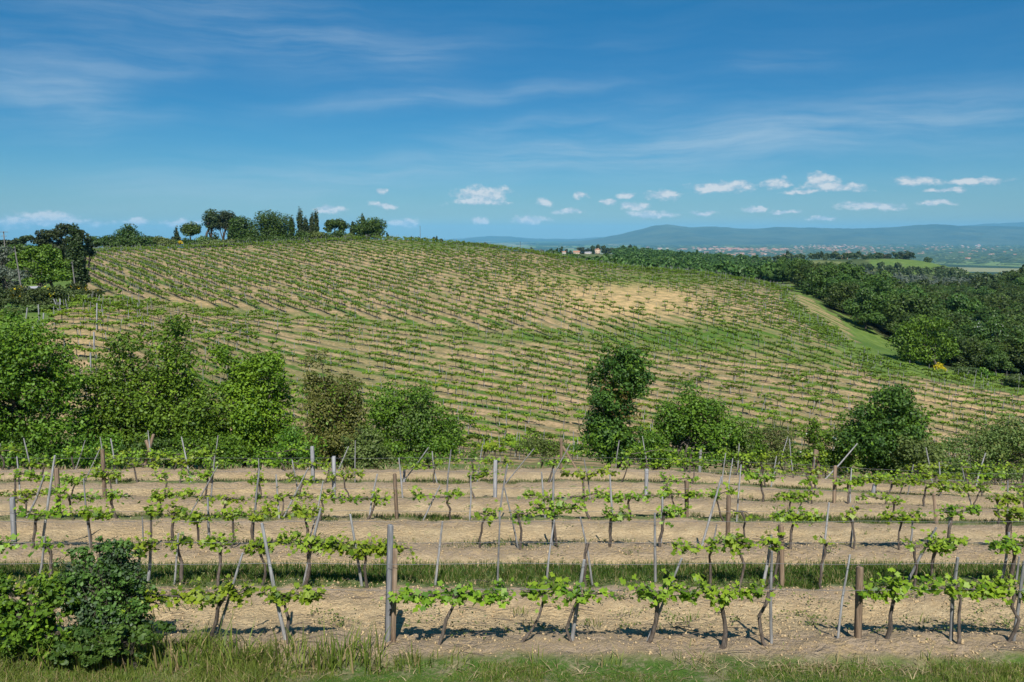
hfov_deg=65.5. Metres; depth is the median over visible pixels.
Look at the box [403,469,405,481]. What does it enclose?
wooden post
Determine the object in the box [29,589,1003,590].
trellis wire
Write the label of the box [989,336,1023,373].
tree
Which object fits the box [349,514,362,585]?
vine stake
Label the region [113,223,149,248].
oak tree
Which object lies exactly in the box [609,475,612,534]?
vine stake
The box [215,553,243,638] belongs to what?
vine stake
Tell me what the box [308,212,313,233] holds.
cypress tree
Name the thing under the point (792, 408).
grapevine
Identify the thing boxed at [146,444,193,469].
grapevine
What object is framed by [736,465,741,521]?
vine stake
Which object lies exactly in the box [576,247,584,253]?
ridge tree
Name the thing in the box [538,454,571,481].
grapevine
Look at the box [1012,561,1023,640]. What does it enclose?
vine stake
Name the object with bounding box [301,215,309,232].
cypress tree
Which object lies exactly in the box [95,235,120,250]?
hilltop shrub
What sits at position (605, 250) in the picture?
ridge tree
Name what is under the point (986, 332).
flowering ash
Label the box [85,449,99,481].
vine stake
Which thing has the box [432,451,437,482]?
vine stake
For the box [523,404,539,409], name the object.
grapevine
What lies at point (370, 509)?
vine stake
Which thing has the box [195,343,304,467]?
maple tree
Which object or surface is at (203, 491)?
vine stake
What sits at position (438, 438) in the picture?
scrub bush
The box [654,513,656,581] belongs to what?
vine stake
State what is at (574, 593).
grapevine
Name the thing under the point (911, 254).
pine
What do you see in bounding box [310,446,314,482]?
wooden post
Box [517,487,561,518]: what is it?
grapevine
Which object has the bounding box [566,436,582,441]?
grapevine
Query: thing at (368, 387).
grapevine
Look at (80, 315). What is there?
grapevine
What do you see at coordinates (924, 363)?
scrub bush
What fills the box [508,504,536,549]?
grapevine
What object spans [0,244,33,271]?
oak tree
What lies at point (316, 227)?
cypress tree
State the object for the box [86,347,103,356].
grapevine
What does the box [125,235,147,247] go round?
hilltop shrub
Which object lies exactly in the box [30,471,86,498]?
grapevine
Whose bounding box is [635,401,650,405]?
grapevine
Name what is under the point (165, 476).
grapevine
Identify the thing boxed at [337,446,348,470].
vine stake
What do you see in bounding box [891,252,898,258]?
tree
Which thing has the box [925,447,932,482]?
vine stake
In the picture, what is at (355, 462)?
vine stake
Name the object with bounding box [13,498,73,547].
grapevine
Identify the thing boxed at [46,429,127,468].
hedge shrub
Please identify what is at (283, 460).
grapevine
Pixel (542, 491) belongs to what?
vine stake
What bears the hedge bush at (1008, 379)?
on the ground at (640, 527)
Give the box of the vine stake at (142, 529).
[142,517,143,540]
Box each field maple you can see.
[567,342,655,467]
[639,380,743,470]
[831,383,937,480]
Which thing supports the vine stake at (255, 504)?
on the ground at (640, 527)
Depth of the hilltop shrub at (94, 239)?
221.21 m
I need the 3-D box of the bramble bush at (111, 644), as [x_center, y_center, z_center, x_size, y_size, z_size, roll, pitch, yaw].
[-4.841,3.748,9.632,1.475,0.765,0.622,0,8,0]
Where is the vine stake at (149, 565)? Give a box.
[147,543,151,582]
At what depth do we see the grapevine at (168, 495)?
17.77 m
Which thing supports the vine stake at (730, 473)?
on the ground at (640, 527)
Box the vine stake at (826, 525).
[821,503,829,581]
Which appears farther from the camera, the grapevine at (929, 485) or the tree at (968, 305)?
the tree at (968, 305)
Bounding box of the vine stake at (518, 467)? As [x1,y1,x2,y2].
[505,449,533,483]
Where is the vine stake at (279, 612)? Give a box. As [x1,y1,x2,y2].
[260,523,285,639]
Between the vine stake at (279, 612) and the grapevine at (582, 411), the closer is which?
the vine stake at (279, 612)
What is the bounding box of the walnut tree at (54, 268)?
[6,244,72,286]
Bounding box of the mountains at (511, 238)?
[427,222,1023,240]
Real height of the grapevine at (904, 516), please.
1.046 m
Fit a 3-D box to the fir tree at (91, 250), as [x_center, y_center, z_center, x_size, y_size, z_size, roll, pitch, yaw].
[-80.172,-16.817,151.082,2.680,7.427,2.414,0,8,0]
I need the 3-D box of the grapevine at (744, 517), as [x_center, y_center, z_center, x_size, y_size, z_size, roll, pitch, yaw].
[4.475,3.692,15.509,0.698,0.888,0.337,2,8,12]
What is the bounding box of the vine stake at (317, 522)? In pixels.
[302,508,321,584]
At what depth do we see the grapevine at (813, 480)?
20.36 m
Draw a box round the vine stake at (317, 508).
[309,481,323,536]
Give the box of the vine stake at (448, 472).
[446,450,451,495]
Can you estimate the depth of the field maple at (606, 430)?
35.17 m
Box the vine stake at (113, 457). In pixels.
[110,438,117,483]
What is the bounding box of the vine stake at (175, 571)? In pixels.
[173,533,178,584]
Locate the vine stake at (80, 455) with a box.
[75,440,85,469]
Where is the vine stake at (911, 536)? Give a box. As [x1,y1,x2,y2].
[909,517,912,544]
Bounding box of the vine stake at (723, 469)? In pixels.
[721,453,725,483]
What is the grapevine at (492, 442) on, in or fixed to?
on the ground at (640, 527)
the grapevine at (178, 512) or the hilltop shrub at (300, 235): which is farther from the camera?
the hilltop shrub at (300, 235)
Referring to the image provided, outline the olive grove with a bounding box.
[863,267,975,284]
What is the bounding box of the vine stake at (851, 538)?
[849,505,853,546]
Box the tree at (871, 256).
[866,252,876,258]
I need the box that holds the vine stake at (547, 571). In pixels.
[545,520,554,583]
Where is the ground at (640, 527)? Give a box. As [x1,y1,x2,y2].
[0,239,1023,681]
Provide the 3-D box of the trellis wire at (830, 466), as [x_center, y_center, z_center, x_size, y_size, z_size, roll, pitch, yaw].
[0.000,3.598,22.917,31.997,0.501,0.007,0,8,0]
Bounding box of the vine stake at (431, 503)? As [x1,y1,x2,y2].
[423,485,439,519]
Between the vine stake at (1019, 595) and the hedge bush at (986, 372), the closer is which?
the vine stake at (1019, 595)
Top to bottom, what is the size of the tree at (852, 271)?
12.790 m
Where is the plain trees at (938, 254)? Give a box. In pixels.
[509,242,1023,265]
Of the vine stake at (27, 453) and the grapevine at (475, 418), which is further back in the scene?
the grapevine at (475, 418)
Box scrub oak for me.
[48,535,156,642]
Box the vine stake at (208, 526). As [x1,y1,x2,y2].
[207,497,209,534]
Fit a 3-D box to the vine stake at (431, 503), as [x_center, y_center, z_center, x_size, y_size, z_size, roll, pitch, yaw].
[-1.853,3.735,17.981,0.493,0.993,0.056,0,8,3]
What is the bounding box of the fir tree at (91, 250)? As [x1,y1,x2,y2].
[84,233,96,267]
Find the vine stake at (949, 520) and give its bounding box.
[947,511,950,537]
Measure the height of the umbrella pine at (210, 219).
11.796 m
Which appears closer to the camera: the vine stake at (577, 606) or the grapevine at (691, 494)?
the vine stake at (577, 606)
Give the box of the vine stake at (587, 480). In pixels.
[583,459,590,499]
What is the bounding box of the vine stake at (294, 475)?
[292,460,298,493]
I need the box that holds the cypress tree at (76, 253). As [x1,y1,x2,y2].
[64,222,90,290]
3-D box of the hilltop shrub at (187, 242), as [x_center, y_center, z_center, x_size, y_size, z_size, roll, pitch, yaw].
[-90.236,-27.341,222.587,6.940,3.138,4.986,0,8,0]
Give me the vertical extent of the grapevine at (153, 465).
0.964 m
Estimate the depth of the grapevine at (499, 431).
60.89 m
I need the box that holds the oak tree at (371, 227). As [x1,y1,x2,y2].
[351,217,386,238]
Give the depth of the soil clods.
11.93 m
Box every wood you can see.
[543,245,787,281]
[868,270,1023,287]
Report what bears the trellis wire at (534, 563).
attached to the wooden post at (393, 607)
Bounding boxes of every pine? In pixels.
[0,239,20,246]
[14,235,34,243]
[201,208,220,240]
[215,210,236,239]
[323,218,350,231]
[897,251,904,258]
[902,250,909,259]
[907,252,915,258]
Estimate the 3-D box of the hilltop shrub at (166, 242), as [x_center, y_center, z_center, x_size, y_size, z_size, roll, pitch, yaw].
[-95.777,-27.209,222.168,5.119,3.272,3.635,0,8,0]
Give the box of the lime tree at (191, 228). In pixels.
[180,221,201,238]
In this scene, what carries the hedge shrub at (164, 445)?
on the ground at (640, 527)
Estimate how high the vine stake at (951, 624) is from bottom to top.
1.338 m
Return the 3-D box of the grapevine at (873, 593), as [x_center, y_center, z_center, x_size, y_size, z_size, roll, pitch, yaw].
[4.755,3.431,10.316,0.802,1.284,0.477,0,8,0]
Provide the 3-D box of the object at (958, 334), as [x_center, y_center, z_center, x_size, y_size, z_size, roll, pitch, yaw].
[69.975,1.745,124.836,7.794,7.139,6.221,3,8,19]
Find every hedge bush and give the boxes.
[949,366,979,376]
[974,367,998,380]
[1000,374,1023,386]
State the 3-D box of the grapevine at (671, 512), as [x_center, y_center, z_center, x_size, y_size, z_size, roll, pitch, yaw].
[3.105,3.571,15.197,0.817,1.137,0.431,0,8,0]
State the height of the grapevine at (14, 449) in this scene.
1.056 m
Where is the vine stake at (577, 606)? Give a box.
[571,559,585,640]
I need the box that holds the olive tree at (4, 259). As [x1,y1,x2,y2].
[0,245,14,280]
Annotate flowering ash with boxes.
[971,314,1008,371]
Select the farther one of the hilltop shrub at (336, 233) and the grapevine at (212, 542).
the hilltop shrub at (336, 233)
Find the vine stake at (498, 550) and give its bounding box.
[497,516,500,584]
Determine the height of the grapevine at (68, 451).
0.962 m
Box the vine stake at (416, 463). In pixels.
[402,447,428,481]
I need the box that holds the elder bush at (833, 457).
[780,416,863,477]
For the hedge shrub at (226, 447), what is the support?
on the ground at (640, 527)
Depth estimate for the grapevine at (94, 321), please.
68.87 m
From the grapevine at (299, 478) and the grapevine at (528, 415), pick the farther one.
the grapevine at (528, 415)
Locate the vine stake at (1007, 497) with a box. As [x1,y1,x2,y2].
[1007,481,1008,513]
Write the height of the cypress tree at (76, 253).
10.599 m
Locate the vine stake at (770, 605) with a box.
[769,551,772,643]
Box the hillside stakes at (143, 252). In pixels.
[34,234,1021,483]
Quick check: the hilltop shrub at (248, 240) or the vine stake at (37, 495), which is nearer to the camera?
the vine stake at (37, 495)
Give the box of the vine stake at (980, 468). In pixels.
[975,453,985,485]
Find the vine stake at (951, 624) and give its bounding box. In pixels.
[949,557,958,640]
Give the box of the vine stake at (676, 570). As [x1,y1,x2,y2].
[646,558,682,640]
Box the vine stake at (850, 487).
[849,468,851,502]
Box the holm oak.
[289,349,370,469]
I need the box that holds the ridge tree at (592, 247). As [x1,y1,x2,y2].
[590,245,595,253]
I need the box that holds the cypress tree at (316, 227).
[313,209,319,231]
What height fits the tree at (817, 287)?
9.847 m
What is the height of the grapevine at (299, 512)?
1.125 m
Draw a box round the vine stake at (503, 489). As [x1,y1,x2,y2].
[498,464,507,516]
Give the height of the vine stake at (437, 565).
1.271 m
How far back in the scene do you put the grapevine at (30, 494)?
17.99 m
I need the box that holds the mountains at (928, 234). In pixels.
[559,224,1023,244]
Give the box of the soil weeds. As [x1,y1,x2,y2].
[7,496,1023,639]
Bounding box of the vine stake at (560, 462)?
[550,444,569,481]
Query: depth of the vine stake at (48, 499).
15.39 m
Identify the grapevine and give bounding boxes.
[0,443,29,469]
[0,532,26,558]
[3,485,61,517]
[8,466,49,498]
[8,568,60,606]
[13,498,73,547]
[19,454,58,474]
[22,532,67,577]
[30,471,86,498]
[41,309,54,317]
[45,484,105,519]
[47,312,57,316]
[54,312,69,320]
[57,326,72,330]
[61,445,93,469]
[66,504,120,547]
[68,324,85,334]
[69,335,83,342]
[75,314,89,319]
[77,347,92,358]
[79,467,128,492]
[82,309,95,319]
[83,335,97,347]
[86,319,100,330]
[86,326,95,335]
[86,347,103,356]
[94,442,130,465]
[94,455,124,467]
[95,314,108,325]
[103,489,133,518]
[104,308,116,318]
[107,446,155,467]
[112,589,179,621]
[120,311,133,315]
[121,454,163,482]
[125,530,165,580]
[132,317,148,329]
[137,498,163,544]
[138,574,258,640]
[143,466,172,492]
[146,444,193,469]
[147,453,195,482]
[148,481,201,517]
[162,498,190,544]
[164,528,200,583]
[178,464,216,498]
[181,504,221,545]
[188,447,223,464]
[196,492,249,516]
[198,529,237,585]
[201,338,210,343]
[203,457,226,482]
[214,503,250,547]
[239,457,282,475]
[240,528,292,584]
[245,469,267,499]
[247,501,281,545]
[248,480,313,518]
[256,578,330,643]
[262,441,309,470]
[268,452,308,482]
[279,521,343,584]
[280,499,332,546]
[286,471,320,498]
[292,457,337,482]
[292,487,337,520]
[307,531,419,587]
[323,467,365,500]
[329,488,394,519]
[362,370,374,380]
[363,386,375,396]
[380,577,517,644]
[395,368,409,372]
[401,456,460,482]
[402,371,416,374]
[409,480,465,519]
[417,374,428,377]
[429,375,442,379]
[432,383,442,392]
[444,400,457,410]
[448,386,462,394]
[455,371,467,376]
[455,385,469,394]
[460,453,500,482]
[467,466,504,498]
[468,395,482,402]
[468,415,486,428]
[470,443,496,461]
[471,423,489,434]
[471,499,502,547]
[475,441,498,456]
[477,377,491,386]
[477,396,490,407]
[480,427,495,434]
[483,455,513,481]
[484,445,508,457]
[485,389,502,400]
[487,413,504,425]
[493,428,506,434]
[493,436,507,452]
[496,392,511,402]
[497,385,510,397]
[499,425,511,433]
[500,414,514,427]
[500,440,518,456]
[501,435,522,450]
[503,436,525,450]
[508,416,526,429]
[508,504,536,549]
[511,443,523,459]
[512,381,523,393]
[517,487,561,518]
[518,566,570,642]
[521,397,536,406]
[521,413,537,422]
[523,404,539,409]
[526,391,537,398]
[528,498,587,546]
[535,392,551,403]
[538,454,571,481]
[546,401,565,411]
[550,575,624,642]
[555,427,568,434]
[557,384,569,395]
[557,414,570,422]
[559,464,620,501]
[563,450,579,455]
[563,486,609,519]
[566,392,579,402]
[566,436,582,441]
[573,414,584,425]
[576,410,591,419]
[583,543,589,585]
[601,504,633,546]
[603,486,669,517]
[607,457,633,481]
[619,573,682,642]
[621,443,666,469]
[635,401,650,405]
[635,458,673,481]
[636,421,652,426]
[656,497,696,546]
[659,468,700,497]
[660,479,712,516]
[661,568,775,648]
[664,447,715,472]
[668,453,714,483]
[670,537,720,585]
[704,481,743,520]
[716,443,758,474]
[716,528,761,586]
[724,508,759,547]
[735,403,752,413]
[736,466,786,501]
[752,461,782,486]
[752,526,787,588]
[757,450,783,472]
[757,574,781,645]
[759,400,772,409]
[762,409,776,418]
[765,414,781,426]
[767,500,826,548]
[771,396,786,405]
[771,486,823,520]
[777,450,827,477]
[780,462,832,489]
[784,412,798,416]
[786,407,802,414]
[787,421,800,426]
[798,475,819,503]
[812,532,834,588]
[832,471,885,503]
[840,503,871,548]
[848,472,920,503]
[852,561,909,639]
[855,491,905,520]
[873,469,930,494]
[877,507,926,549]
[891,570,1012,644]
[898,461,954,481]
[901,538,923,585]
[909,475,952,506]
[916,529,970,581]
[919,465,969,495]
[929,499,981,547]
[932,477,992,506]
[939,421,949,431]
[958,460,988,483]
[968,571,1023,641]
[969,467,1008,496]
[979,459,1007,484]
[984,532,1023,584]
[985,488,1023,523]
[993,499,1023,538]
[998,482,1023,507]
[1005,461,1023,481]
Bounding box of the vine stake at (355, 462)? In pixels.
[354,440,355,481]
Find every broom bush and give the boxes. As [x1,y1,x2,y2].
[0,287,16,308]
[7,285,33,305]
[23,288,50,304]
[40,284,67,308]
[60,288,84,301]
[71,282,101,301]
[933,362,946,371]
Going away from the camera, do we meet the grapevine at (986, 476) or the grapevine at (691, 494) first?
the grapevine at (691, 494)
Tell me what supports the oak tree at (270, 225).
on the ground at (640, 527)
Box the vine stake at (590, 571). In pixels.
[580,517,592,585]
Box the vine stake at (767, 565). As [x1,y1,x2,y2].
[762,534,772,585]
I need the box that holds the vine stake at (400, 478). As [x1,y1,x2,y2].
[398,458,402,497]
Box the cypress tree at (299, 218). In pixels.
[296,206,303,231]
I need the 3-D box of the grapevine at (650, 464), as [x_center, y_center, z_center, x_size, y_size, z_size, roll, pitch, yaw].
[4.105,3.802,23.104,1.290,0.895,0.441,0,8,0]
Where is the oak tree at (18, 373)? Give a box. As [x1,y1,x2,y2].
[0,303,99,469]
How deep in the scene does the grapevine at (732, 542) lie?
12.67 m
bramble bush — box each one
[0,569,83,661]
[44,620,176,667]
[719,417,768,472]
[748,420,797,475]
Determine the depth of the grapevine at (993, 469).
25.48 m
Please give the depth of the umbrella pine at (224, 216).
234.44 m
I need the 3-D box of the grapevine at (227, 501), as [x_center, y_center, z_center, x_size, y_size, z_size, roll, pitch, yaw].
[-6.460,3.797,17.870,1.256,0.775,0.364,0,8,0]
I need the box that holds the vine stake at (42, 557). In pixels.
[39,536,45,572]
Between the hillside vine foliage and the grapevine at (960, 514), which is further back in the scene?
the hillside vine foliage
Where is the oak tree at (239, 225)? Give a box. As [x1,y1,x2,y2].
[226,215,257,238]
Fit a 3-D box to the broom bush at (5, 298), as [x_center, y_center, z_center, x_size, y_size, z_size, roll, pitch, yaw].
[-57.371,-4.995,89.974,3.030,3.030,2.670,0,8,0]
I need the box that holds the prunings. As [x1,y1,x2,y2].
[34,532,1023,654]
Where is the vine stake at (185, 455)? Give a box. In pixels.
[181,437,191,481]
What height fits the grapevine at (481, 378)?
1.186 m
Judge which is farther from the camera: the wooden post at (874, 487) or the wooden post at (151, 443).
the wooden post at (151, 443)
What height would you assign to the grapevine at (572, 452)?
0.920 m
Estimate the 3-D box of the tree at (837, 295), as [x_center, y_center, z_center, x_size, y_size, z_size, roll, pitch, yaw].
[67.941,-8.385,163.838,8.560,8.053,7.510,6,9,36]
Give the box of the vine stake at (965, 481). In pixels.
[962,468,971,503]
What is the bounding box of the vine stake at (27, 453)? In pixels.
[23,438,31,470]
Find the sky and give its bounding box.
[0,0,1023,239]
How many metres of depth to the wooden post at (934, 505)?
17.96 m
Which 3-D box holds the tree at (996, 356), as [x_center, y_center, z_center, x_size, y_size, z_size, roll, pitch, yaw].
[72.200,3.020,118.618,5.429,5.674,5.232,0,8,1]
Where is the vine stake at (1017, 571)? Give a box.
[1015,556,1019,582]
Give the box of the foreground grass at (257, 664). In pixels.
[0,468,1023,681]
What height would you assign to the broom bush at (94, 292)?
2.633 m
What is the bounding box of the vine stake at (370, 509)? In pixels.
[369,474,377,517]
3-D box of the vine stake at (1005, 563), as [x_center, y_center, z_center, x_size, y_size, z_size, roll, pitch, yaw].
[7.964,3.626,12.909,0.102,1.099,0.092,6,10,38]
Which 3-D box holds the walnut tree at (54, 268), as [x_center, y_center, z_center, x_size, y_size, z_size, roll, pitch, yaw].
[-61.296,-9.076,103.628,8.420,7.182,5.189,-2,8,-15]
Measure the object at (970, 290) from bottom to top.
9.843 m
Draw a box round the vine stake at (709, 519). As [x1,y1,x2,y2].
[701,476,721,545]
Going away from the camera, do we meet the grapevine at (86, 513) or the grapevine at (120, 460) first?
the grapevine at (86, 513)
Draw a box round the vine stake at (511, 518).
[504,488,518,547]
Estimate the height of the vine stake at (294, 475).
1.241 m
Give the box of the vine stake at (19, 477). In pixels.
[16,456,20,497]
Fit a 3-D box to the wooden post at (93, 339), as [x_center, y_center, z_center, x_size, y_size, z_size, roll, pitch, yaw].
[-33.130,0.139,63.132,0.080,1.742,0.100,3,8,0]
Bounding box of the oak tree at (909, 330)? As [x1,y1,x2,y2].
[885,313,962,368]
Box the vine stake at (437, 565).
[434,521,442,584]
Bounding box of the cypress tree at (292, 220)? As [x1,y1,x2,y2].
[289,215,294,234]
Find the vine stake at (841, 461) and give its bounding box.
[825,443,856,478]
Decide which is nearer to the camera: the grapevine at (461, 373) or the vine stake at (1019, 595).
the vine stake at (1019, 595)
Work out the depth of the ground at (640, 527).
20.17 m
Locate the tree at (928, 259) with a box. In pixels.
[923,257,932,262]
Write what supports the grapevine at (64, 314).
on the ground at (640, 527)
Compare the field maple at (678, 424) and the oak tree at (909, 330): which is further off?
the oak tree at (909, 330)
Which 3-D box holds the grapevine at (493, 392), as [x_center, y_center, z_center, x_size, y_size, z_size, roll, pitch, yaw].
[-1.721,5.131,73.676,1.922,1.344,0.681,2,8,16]
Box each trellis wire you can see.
[0,471,1004,482]
[0,510,982,511]
[0,521,1023,521]
[2,542,1015,542]
[22,563,1001,564]
[28,488,1023,493]
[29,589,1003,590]
[640,458,996,473]
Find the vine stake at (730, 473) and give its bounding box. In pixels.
[728,458,732,487]
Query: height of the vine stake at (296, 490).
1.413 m
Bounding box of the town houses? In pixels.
[646,244,1013,258]
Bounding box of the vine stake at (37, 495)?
[26,475,44,517]
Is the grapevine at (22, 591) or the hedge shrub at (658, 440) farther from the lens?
the hedge shrub at (658, 440)
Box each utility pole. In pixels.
[14,246,21,285]
[71,262,74,285]
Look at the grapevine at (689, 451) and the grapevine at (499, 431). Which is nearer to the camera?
the grapevine at (689, 451)
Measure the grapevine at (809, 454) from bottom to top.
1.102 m
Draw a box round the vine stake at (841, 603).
[837,554,850,637]
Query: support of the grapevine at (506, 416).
on the ground at (640, 527)
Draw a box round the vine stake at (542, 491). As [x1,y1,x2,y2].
[541,472,545,517]
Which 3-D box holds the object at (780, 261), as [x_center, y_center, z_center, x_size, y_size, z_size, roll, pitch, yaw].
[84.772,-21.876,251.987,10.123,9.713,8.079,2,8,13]
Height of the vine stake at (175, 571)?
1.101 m
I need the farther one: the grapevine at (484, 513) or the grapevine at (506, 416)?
the grapevine at (506, 416)
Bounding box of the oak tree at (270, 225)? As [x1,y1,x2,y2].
[243,209,297,239]
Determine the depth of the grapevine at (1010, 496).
17.87 m
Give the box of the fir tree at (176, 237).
[171,226,180,240]
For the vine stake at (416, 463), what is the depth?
22.97 m
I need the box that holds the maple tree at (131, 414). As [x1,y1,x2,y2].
[68,312,235,468]
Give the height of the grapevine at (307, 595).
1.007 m
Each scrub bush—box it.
[363,378,480,467]
[920,357,945,367]
[930,412,1023,483]
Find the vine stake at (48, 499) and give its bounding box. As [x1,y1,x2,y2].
[40,455,55,545]
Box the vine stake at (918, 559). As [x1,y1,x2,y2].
[907,527,936,581]
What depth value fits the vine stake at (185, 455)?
22.93 m
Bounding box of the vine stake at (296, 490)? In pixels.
[283,468,308,516]
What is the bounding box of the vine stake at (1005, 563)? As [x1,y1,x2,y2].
[1001,532,1009,578]
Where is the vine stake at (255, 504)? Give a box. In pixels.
[253,479,258,535]
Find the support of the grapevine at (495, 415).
on the ground at (640, 527)
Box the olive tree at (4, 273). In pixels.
[0,268,31,290]
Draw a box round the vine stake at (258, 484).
[255,469,259,509]
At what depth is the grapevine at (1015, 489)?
20.35 m
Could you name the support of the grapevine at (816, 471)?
on the ground at (640, 527)
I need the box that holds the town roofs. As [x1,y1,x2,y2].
[657,244,1015,255]
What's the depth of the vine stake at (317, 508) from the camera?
15.33 m
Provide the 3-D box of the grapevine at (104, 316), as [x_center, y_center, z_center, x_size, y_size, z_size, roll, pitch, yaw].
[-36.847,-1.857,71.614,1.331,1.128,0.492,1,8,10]
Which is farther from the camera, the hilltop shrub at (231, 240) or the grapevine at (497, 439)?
the hilltop shrub at (231, 240)
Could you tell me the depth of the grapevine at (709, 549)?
12.64 m
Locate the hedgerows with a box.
[751,250,1023,288]
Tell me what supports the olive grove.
on the ground at (640, 527)
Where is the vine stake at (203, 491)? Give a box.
[189,466,217,514]
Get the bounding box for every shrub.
[0,280,25,289]
[0,306,22,316]
[1,434,94,468]
[19,305,55,312]
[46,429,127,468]
[84,236,103,247]
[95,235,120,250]
[103,234,128,250]
[116,434,203,468]
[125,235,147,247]
[141,236,157,246]
[151,236,164,247]
[162,238,176,246]
[165,429,261,469]
[175,238,196,247]
[193,235,210,247]
[199,238,229,246]
[223,238,244,245]
[235,235,258,245]
[252,236,277,244]
[252,424,327,469]
[269,236,295,243]
[294,231,310,241]
[309,231,329,241]
[325,230,346,240]
[341,424,396,468]
[343,233,354,239]
[514,431,571,468]
[626,430,678,469]
[886,435,948,483]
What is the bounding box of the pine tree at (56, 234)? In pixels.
[29,223,88,259]
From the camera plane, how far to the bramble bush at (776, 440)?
37.25 m
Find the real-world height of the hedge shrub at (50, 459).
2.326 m
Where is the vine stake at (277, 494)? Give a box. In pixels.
[275,474,279,517]
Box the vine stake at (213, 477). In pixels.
[210,456,214,496]
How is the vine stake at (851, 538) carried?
on the ground at (640, 527)
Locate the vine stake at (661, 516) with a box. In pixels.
[661,497,663,544]
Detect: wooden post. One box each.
[9,497,16,545]
[54,468,61,518]
[93,332,94,348]
[96,303,97,329]
[100,449,106,498]
[144,434,154,465]
[145,439,157,467]
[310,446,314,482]
[332,456,335,496]
[385,524,393,641]
[391,548,397,641]
[393,473,398,518]
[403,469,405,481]
[493,460,497,496]
[560,438,562,468]
[563,446,576,467]
[644,469,647,494]
[685,480,688,517]
[698,449,701,471]
[725,495,730,543]
[778,524,784,585]
[810,449,816,477]
[816,450,820,477]
[832,465,836,502]
[854,565,863,638]
[871,484,876,492]
[932,493,938,523]
[1005,517,1011,541]
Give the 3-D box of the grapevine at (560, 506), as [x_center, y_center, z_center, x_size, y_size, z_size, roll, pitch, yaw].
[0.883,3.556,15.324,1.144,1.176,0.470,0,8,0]
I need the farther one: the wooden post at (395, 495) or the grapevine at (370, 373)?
the grapevine at (370, 373)
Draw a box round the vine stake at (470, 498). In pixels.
[469,476,471,520]
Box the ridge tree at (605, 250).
[600,245,609,253]
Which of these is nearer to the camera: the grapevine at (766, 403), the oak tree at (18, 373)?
the oak tree at (18, 373)
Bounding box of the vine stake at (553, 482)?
[551,469,554,545]
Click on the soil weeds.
(814, 615)
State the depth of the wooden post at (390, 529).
10.32 m
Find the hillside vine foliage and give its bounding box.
[7,235,1023,483]
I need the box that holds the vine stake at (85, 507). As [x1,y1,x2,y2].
[83,478,89,545]
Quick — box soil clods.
[15,515,1023,660]

